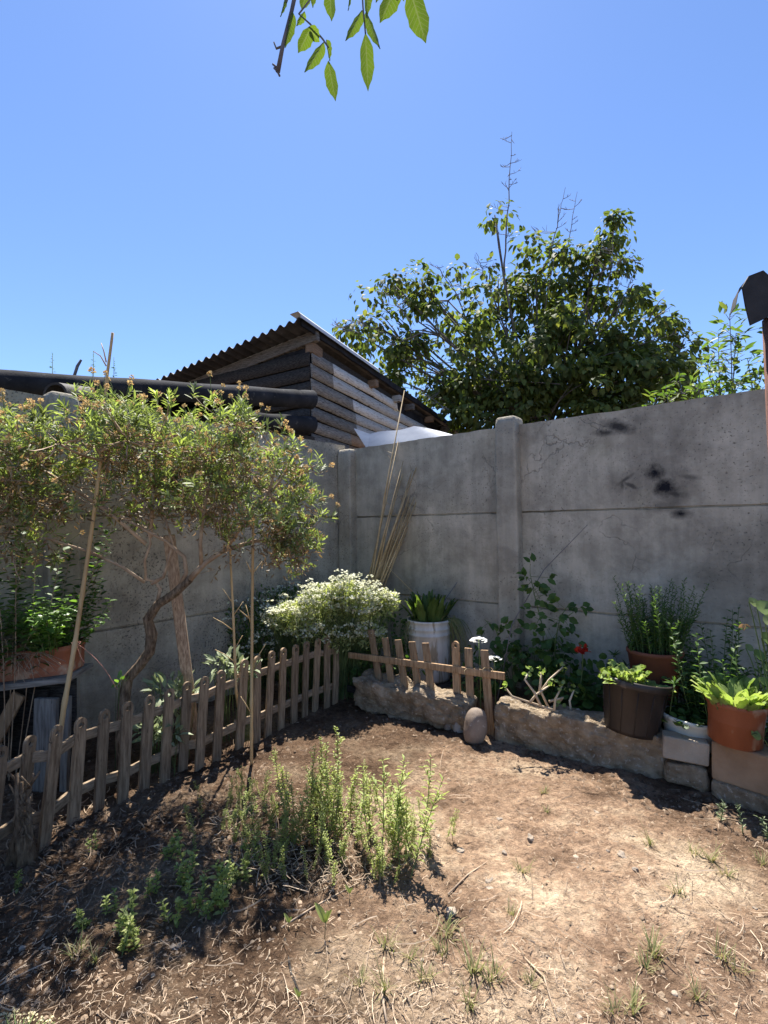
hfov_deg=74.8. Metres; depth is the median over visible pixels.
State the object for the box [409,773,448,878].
tall weed
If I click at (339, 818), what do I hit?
tall weed
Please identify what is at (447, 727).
stone
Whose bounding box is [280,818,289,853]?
tall weed
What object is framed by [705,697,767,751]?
terracotta pot
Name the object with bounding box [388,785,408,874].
tall weed
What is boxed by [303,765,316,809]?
tall weed
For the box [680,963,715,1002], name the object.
grass tuft
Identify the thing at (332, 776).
tall weed
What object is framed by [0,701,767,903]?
dirt clods
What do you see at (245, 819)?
tall weed
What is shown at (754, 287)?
wooden post
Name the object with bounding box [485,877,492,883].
pebble
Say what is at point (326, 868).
weeds
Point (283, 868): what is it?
tall weed
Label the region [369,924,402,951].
grass tuft
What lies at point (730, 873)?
grass tuft
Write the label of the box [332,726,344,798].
tall weed
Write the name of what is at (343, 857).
tall weed
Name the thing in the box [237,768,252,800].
tall weed
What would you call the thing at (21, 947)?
pebble
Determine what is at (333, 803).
tall weed
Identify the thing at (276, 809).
tall weed
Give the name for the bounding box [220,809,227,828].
tall weed
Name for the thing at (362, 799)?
tall weed
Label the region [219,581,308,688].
flowering bush
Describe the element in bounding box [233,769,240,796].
tall weed
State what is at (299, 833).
tall weed
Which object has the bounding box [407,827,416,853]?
tall weed
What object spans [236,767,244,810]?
tall weed
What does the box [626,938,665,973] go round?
grass tuft
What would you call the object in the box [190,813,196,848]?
tall weed
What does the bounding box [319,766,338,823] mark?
tall weed
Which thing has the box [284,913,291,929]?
seedling
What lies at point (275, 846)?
tall weed
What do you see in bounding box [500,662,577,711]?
bare geranium
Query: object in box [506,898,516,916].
grass tuft
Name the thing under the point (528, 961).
fallen stick
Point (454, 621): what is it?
drooping grass
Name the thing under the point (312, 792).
tall weed
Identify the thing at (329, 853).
tall weed
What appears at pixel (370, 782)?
tall weed
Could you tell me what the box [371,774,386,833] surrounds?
tall weed
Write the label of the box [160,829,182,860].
weed
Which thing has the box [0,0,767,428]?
sky
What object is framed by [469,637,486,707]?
white bloom
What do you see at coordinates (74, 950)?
grass tuft
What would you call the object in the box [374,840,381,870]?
tall weed
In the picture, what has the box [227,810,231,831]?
tall weed
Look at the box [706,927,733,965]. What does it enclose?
grass tuft
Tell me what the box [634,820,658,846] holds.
grass tuft
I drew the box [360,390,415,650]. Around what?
dry reeds
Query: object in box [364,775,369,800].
tall weed
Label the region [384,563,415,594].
thin stick
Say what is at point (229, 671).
silver plant
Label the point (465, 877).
fallen stick
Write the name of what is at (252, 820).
tall weed
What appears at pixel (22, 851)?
dry stump
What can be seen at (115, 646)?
concrete wall
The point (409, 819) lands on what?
tall weed
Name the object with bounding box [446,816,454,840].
tall weed
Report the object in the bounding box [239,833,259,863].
weed
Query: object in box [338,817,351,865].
tall weed
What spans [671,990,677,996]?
pebble
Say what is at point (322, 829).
tall weed
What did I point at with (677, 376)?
bushy tree
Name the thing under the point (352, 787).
tall weed
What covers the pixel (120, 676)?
trunk sprout
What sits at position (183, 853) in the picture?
weed
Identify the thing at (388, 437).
metal sheet
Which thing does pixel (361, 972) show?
grass tuft
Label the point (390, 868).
tall weed
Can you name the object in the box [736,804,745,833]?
narrow leaved sprig
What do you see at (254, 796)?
tall weed
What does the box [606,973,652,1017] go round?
grass tuft
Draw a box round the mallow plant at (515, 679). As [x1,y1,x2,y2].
[473,637,577,697]
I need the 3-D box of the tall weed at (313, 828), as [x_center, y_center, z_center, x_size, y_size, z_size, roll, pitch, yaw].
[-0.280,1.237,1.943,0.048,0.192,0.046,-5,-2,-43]
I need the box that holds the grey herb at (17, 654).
[0,598,101,681]
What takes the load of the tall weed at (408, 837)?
on the ground at (492, 789)
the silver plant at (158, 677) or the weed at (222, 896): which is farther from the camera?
the silver plant at (158, 677)
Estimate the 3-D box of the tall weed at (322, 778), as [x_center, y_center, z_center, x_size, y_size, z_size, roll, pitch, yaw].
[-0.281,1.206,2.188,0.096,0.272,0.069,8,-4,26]
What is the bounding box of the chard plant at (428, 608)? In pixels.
[400,589,457,621]
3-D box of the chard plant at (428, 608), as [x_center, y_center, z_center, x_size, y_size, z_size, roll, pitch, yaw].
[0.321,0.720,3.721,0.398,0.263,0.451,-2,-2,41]
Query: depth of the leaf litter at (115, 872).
1.80 m
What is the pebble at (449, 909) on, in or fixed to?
on the ground at (492, 789)
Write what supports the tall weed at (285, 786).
on the ground at (492, 789)
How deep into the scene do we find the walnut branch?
1.29 m
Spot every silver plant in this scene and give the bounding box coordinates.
[132,713,192,774]
[141,670,200,757]
[200,645,262,741]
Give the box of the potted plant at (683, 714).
[661,701,707,728]
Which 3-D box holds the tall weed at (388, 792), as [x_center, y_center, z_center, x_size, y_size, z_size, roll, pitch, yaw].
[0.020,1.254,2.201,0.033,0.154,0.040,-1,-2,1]
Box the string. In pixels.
[77,641,116,688]
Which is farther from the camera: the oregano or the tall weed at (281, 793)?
the oregano
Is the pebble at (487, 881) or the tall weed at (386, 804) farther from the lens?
the tall weed at (386, 804)
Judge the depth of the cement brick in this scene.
2.37 m
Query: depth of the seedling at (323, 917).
1.53 m
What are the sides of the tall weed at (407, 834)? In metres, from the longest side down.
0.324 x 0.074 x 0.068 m
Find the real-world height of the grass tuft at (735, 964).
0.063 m
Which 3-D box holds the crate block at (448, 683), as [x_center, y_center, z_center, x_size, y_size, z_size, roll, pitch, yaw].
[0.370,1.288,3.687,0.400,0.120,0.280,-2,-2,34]
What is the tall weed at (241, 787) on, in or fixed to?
on the ground at (492, 789)
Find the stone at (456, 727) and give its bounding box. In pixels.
[453,722,462,732]
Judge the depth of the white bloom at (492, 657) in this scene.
3.07 m
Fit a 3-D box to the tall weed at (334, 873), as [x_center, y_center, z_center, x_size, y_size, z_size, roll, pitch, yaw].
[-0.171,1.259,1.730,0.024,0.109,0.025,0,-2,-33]
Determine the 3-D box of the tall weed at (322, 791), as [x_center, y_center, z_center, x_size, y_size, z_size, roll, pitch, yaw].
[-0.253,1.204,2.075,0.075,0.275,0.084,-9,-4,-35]
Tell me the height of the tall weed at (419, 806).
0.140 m
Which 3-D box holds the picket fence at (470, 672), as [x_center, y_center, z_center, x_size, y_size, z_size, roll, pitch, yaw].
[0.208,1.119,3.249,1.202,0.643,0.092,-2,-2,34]
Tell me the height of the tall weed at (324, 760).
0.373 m
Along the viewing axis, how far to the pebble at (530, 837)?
2.00 m
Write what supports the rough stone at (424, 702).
on the ground at (492, 789)
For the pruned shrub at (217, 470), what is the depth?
2.38 m
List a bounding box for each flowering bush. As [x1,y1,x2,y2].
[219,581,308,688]
[259,569,401,701]
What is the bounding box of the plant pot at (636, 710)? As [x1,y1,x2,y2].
[599,671,673,739]
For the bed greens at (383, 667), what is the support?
on the ground at (492, 789)
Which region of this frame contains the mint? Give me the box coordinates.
[0,580,115,657]
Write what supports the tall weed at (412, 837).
on the ground at (492, 789)
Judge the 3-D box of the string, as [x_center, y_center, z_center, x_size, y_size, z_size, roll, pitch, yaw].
[-1.361,0.738,2.378,0.049,0.277,0.219,-2,-2,34]
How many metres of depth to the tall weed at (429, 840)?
1.87 m
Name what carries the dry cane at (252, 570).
on the ground at (492, 789)
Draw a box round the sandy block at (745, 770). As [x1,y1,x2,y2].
[712,741,767,796]
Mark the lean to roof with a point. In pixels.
(36, 383)
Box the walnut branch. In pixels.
[272,0,428,100]
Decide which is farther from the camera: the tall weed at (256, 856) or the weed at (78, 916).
the tall weed at (256, 856)
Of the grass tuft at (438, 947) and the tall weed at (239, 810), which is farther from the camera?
the tall weed at (239, 810)
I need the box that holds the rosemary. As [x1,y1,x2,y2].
[612,575,708,654]
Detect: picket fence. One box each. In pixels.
[0,635,353,852]
[347,629,504,736]
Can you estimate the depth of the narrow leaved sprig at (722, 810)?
2.10 m
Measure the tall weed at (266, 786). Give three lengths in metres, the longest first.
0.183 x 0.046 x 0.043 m
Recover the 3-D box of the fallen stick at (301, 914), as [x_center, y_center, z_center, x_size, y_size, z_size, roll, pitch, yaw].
[-0.208,1.298,1.665,0.294,0.012,0.014,0,-2,-38]
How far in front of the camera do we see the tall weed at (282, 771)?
2.19 m
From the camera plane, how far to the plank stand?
2.38 m
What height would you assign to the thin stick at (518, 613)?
1.117 m
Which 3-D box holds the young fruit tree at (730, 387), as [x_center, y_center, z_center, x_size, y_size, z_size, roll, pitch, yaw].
[3.631,-0.407,5.215,1.347,3.488,1.006,-1,-2,0]
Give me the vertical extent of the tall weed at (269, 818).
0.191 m
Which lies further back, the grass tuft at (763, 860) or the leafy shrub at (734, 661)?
the leafy shrub at (734, 661)
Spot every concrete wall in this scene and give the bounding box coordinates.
[0,389,344,728]
[338,389,767,727]
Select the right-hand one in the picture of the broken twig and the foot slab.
the foot slab
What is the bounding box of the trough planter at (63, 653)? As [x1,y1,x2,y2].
[0,638,85,681]
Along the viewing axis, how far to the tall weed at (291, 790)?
2.06 m
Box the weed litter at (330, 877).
[212,790,440,893]
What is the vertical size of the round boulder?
0.206 m
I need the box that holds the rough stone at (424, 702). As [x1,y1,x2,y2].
[352,668,476,729]
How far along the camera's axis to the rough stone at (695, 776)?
2.36 m
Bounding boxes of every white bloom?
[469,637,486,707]
[489,656,501,704]
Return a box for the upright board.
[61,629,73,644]
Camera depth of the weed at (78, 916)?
1.55 m
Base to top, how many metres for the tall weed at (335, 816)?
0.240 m
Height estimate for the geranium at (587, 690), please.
0.474 m
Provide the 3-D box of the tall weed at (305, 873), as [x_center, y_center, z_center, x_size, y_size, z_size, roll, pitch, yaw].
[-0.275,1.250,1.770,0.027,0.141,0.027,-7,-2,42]
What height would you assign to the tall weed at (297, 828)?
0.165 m
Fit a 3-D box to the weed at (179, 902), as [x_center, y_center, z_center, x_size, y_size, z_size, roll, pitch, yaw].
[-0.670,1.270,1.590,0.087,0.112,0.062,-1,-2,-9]
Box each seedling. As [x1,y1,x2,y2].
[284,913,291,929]
[294,987,301,1002]
[315,902,331,938]
[345,884,352,899]
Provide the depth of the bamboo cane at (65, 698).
2.31 m
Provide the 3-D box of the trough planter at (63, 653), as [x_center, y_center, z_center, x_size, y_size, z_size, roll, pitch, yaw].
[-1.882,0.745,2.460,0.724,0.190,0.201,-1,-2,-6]
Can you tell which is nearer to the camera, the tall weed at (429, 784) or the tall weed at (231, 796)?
the tall weed at (429, 784)
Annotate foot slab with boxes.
[711,779,767,814]
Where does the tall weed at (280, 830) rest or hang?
on the ground at (492, 789)
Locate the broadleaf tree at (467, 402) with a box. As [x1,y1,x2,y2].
[330,135,717,434]
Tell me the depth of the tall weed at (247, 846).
1.84 m
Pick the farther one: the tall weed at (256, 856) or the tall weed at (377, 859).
the tall weed at (256, 856)
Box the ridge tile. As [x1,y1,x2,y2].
[43,382,95,402]
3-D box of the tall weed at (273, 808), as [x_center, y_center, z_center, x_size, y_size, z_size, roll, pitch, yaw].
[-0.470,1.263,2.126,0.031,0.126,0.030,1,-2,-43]
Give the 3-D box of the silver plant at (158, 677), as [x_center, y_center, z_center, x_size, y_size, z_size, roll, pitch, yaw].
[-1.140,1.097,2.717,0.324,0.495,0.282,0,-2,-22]
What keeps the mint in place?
in the trough planter at (63, 653)
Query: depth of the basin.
2.40 m
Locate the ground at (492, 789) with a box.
[0,665,767,1023]
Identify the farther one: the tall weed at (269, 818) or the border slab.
the border slab
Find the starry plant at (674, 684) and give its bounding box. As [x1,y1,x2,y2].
[609,648,706,728]
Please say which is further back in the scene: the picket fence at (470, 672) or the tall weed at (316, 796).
the picket fence at (470, 672)
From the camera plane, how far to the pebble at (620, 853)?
1.87 m
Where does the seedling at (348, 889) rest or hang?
on the ground at (492, 789)
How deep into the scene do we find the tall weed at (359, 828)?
1.94 m
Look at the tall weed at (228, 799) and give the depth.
2.21 m
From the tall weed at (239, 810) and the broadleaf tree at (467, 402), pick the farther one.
the broadleaf tree at (467, 402)
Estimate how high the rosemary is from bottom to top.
0.425 m
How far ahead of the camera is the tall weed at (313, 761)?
2.12 m
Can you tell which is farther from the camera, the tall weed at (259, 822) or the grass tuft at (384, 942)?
the tall weed at (259, 822)
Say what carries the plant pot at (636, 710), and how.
on the border slab
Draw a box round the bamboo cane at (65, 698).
[59,332,113,738]
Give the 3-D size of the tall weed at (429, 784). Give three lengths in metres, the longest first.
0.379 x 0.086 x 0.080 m
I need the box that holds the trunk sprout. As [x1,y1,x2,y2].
[111,670,128,770]
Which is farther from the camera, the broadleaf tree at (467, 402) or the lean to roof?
the broadleaf tree at (467, 402)
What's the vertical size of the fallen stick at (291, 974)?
0.010 m
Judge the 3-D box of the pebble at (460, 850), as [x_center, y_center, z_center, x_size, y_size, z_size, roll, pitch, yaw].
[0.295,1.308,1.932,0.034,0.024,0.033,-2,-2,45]
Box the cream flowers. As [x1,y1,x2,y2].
[0,1007,59,1023]
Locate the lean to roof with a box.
[0,369,317,439]
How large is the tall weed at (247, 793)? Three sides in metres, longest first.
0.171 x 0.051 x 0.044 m
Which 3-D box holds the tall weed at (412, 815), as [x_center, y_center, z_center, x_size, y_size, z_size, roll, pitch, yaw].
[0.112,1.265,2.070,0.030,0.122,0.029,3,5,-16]
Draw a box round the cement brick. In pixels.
[662,730,709,765]
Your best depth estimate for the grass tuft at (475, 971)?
1.42 m
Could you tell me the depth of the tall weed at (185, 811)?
2.03 m
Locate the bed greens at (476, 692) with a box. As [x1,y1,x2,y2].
[450,645,492,703]
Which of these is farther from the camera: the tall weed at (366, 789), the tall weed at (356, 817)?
the tall weed at (366, 789)
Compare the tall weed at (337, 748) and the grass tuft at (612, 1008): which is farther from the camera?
the tall weed at (337, 748)
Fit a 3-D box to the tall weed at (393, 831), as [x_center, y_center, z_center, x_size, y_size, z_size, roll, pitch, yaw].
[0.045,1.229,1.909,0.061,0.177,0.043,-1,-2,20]
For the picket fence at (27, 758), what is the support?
on the ground at (492, 789)
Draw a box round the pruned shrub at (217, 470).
[0,366,339,770]
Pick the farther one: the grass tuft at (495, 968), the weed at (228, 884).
the weed at (228, 884)
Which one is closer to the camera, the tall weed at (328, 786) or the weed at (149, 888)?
the weed at (149, 888)
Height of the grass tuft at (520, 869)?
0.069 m
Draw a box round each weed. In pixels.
[11,869,22,892]
[72,908,91,932]
[85,830,98,851]
[100,887,119,914]
[112,888,138,932]
[117,912,134,955]
[126,917,143,951]
[143,869,160,897]
[156,896,186,927]
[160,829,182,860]
[173,837,199,885]
[173,852,198,891]
[181,869,210,916]
[183,803,191,831]
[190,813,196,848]
[194,781,203,816]
[199,879,223,919]
[208,858,229,914]
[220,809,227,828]
[223,867,238,893]
[224,855,251,881]
[225,791,231,808]
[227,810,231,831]
[228,777,236,806]
[230,809,238,843]
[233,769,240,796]
[235,784,244,810]
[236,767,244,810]
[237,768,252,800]
[238,794,242,819]
[239,806,249,844]
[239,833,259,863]
[242,790,250,822]
[243,867,249,882]
[245,824,253,869]
[245,828,260,868]
[248,777,258,818]
[249,799,257,833]
[251,816,262,845]
[255,844,266,881]
[259,830,270,872]
[261,770,271,809]
[261,800,275,836]
[263,851,269,883]
[269,747,281,795]
[269,797,275,817]
[270,793,279,820]
[271,829,279,857]
[271,841,279,872]
[272,779,289,835]
[276,811,284,843]
[277,843,287,882]
[279,765,291,812]
[280,787,291,841]
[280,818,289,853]
[281,804,289,859]
[282,768,289,817]
[284,779,298,837]
[288,815,297,846]
[291,799,305,844]
[292,809,302,848]
[295,811,304,844]
[297,795,309,844]
[300,783,319,847]
[300,846,308,884]
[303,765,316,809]
[304,778,323,810]
[304,786,318,823]
[305,805,318,849]
[306,744,317,821]
[311,758,329,811]
[311,772,330,826]
[311,846,322,871]
[314,799,329,845]
[314,808,333,861]
[316,816,325,857]
[317,737,327,791]
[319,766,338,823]
[319,836,330,869]
[320,742,334,807]
[322,831,337,881]
[325,784,334,815]
[326,760,343,840]
[328,765,347,824]
[328,787,343,849]
[331,772,343,842]
[331,860,337,885]
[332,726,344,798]
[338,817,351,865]
[338,834,349,866]
[345,768,360,824]
[353,801,361,835]
[354,787,370,849]
[356,766,374,851]
[356,830,367,850]
[360,825,372,869]
[362,789,372,837]
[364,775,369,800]
[364,778,373,822]
[365,794,371,839]
[369,806,376,834]
[370,841,383,884]
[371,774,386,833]
[371,831,385,872]
[372,758,391,859]
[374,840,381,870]
[378,848,387,878]
[382,816,396,859]
[385,754,412,856]
[385,780,390,802]
[385,800,396,839]
[386,790,393,820]
[387,844,393,870]
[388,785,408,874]
[388,814,400,848]
[392,785,413,863]
[394,864,400,883]
[401,796,411,849]
[404,803,412,845]
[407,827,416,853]
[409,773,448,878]
[409,804,413,826]
[409,817,418,855]
[410,832,414,854]
[416,754,435,849]
[416,796,422,831]
[424,797,430,844]
[425,833,432,858]
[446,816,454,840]
[451,808,458,840]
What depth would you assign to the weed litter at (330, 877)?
1.90 m
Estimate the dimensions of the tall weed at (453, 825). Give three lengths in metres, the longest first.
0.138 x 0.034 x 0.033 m
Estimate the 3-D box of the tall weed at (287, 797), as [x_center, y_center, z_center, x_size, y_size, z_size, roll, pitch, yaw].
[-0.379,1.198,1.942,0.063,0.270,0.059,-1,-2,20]
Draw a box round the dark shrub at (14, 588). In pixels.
[0,522,116,780]
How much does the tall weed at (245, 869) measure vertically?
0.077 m
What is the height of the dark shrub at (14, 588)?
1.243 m
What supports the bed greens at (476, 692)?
on the ground at (492, 789)
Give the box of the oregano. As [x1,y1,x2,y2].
[656,643,718,713]
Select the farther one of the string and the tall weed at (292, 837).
the string
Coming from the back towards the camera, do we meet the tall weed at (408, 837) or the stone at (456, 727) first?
the stone at (456, 727)
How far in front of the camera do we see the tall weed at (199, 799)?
2.15 m
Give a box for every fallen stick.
[281,882,357,927]
[284,938,300,996]
[381,957,386,1021]
[448,862,486,893]
[511,944,556,1018]
[697,944,749,969]
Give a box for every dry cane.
[213,514,242,704]
[238,513,265,764]
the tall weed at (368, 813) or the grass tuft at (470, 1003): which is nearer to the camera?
the grass tuft at (470, 1003)
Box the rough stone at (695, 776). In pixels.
[663,758,709,792]
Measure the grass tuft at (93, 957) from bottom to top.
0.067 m
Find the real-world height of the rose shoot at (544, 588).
0.938 m
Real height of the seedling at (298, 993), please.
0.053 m
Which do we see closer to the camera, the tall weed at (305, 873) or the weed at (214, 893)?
the weed at (214, 893)
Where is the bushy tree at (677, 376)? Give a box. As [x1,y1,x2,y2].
[641,368,739,406]
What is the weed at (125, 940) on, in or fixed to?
on the ground at (492, 789)
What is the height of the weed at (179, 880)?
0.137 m
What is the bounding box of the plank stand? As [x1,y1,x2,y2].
[0,663,92,792]
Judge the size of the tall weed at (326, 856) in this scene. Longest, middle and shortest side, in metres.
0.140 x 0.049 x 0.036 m
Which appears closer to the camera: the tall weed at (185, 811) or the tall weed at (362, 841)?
the tall weed at (362, 841)
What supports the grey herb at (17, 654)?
in the trough planter at (63, 653)
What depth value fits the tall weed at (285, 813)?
1.91 m
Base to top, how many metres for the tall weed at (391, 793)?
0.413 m
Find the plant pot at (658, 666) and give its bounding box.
[626,643,684,727]
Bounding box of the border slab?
[494,695,665,778]
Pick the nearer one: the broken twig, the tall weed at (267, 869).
the tall weed at (267, 869)
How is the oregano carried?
on the ground at (492, 789)
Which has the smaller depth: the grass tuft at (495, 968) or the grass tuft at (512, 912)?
the grass tuft at (495, 968)
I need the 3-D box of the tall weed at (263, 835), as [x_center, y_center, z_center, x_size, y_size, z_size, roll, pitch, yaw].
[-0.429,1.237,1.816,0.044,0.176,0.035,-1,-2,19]
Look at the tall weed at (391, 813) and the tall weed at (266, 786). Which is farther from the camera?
the tall weed at (266, 786)
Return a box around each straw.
[0,712,767,1023]
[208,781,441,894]
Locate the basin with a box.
[663,706,712,753]
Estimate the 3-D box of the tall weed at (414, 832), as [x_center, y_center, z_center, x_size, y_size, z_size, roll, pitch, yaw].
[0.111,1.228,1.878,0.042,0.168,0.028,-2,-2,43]
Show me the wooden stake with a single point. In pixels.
(178, 609)
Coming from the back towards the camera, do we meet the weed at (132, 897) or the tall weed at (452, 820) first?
the tall weed at (452, 820)
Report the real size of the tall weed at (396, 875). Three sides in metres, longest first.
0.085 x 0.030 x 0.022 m
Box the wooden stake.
[163,534,197,739]
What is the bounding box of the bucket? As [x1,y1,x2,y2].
[407,616,450,683]
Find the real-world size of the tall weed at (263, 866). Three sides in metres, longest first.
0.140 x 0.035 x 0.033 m
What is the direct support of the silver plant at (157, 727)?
on the ground at (492, 789)
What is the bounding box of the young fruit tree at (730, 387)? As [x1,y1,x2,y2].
[683,301,764,398]
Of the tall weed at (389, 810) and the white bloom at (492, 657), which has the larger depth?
the white bloom at (492, 657)
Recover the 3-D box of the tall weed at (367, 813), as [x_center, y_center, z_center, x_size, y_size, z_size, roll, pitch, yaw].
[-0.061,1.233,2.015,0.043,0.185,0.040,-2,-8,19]
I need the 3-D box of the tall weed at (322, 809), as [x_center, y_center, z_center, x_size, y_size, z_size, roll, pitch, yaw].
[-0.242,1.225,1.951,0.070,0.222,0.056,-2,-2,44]
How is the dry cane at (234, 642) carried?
on the ground at (492, 789)
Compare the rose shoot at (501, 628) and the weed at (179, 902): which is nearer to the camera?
the weed at (179, 902)
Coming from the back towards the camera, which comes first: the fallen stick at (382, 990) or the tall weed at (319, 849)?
the tall weed at (319, 849)
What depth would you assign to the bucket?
3.56 m
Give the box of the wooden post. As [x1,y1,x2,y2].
[729,270,767,446]
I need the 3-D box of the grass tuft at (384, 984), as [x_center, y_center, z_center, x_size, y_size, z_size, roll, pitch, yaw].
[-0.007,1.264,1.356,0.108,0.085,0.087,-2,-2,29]
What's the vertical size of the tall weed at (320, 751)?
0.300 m
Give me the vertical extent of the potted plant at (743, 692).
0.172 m
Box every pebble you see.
[19,945,25,951]
[446,907,456,916]
[456,847,464,852]
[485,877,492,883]
[527,833,533,841]
[617,850,625,857]
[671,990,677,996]
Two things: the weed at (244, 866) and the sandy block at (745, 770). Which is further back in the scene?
the sandy block at (745, 770)
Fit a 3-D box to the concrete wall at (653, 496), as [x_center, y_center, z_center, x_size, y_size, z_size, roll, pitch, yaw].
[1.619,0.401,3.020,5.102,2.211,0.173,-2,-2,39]
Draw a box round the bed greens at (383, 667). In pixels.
[347,608,425,683]
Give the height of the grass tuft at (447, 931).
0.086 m
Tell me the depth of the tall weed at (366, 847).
1.81 m
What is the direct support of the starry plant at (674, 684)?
on the ground at (492, 789)
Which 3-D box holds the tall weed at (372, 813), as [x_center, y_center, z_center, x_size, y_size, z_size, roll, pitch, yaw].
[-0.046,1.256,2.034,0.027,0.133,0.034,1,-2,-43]
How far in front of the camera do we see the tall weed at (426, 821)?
1.95 m
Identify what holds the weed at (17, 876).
on the ground at (492, 789)
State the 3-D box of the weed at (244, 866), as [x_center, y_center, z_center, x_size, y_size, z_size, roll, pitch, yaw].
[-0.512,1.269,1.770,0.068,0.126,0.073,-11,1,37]
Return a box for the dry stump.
[4,771,39,867]
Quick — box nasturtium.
[738,597,767,745]
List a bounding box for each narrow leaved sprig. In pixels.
[716,799,726,819]
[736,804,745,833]
[754,815,767,838]
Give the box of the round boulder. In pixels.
[463,707,486,744]
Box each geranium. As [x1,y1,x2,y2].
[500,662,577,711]
[517,643,609,711]
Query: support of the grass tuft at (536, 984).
on the ground at (492, 789)
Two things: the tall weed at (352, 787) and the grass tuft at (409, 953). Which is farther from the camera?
the tall weed at (352, 787)
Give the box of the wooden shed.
[156,311,459,448]
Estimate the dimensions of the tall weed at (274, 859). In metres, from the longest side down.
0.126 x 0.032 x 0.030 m
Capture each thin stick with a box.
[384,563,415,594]
[497,534,578,698]
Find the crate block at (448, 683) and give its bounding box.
[408,676,464,688]
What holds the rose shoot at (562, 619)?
on the ground at (492, 789)
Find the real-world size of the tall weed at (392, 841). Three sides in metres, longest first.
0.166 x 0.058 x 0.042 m
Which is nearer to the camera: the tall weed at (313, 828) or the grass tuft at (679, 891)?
the grass tuft at (679, 891)
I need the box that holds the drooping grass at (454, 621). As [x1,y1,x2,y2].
[404,615,472,662]
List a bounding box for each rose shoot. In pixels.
[476,616,519,691]
[514,553,565,689]
[535,596,593,698]
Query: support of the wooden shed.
on the ground at (492, 789)
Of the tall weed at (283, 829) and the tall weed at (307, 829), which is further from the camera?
the tall weed at (307, 829)
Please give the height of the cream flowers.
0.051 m
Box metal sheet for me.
[354,426,451,446]
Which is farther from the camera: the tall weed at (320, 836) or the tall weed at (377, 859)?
the tall weed at (320, 836)
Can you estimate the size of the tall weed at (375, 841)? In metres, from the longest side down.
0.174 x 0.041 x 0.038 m
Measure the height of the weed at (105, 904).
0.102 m
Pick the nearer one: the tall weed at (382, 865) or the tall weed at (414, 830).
the tall weed at (382, 865)
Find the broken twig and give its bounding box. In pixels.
[73,359,81,374]
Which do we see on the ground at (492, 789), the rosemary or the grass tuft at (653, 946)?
the grass tuft at (653, 946)
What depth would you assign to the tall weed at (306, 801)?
1.94 m
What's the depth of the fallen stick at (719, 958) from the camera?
1.43 m
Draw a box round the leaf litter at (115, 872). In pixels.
[0,739,448,1019]
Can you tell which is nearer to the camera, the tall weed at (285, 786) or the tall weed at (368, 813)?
the tall weed at (368, 813)
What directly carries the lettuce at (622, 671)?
in the plant pot at (636, 710)
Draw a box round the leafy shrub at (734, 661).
[632,607,767,738]
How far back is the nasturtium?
2.26 m
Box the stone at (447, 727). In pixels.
[444,724,451,729]
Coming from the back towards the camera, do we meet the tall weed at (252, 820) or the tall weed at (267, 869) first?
the tall weed at (252, 820)
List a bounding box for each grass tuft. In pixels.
[59,924,94,960]
[80,940,108,964]
[346,959,370,988]
[362,946,394,1002]
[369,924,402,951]
[394,939,420,962]
[411,945,440,986]
[425,925,448,958]
[434,906,467,940]
[451,929,487,981]
[454,979,483,1010]
[473,940,509,986]
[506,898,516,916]
[509,855,535,873]
[517,959,543,988]
[598,978,627,1015]
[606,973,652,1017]
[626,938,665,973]
[631,920,674,961]
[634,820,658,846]
[664,872,687,897]
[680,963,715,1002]
[685,840,709,855]
[697,843,725,862]
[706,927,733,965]
[710,857,737,878]
[721,948,756,975]
[751,846,767,866]
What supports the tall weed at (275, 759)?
on the ground at (492, 789)
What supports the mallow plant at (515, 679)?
on the ground at (492, 789)
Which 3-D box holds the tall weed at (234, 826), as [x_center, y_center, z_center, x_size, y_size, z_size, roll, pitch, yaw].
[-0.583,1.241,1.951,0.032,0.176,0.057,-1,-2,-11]
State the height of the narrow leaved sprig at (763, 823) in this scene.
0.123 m
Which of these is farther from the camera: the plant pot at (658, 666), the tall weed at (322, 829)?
the plant pot at (658, 666)
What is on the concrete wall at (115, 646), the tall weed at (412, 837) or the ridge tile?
the ridge tile
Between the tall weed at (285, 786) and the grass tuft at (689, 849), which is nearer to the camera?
the grass tuft at (689, 849)
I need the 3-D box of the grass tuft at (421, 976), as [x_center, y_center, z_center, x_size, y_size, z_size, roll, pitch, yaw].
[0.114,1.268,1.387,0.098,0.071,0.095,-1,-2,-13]
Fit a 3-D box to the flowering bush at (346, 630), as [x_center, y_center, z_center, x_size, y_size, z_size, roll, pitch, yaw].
[-0.366,0.872,3.549,1.004,0.946,0.486,-1,-2,-12]
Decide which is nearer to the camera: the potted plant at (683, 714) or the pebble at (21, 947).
the pebble at (21, 947)
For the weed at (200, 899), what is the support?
on the ground at (492, 789)
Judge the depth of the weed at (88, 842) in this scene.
1.97 m
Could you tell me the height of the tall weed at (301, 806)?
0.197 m
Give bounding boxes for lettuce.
[598,659,675,691]
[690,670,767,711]
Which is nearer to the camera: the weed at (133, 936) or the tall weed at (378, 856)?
the weed at (133, 936)
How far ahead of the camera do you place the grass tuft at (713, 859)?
1.86 m
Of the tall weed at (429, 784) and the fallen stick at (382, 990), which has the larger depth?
the tall weed at (429, 784)
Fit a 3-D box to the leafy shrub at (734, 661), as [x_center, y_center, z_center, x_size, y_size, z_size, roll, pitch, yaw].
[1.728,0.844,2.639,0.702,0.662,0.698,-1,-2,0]

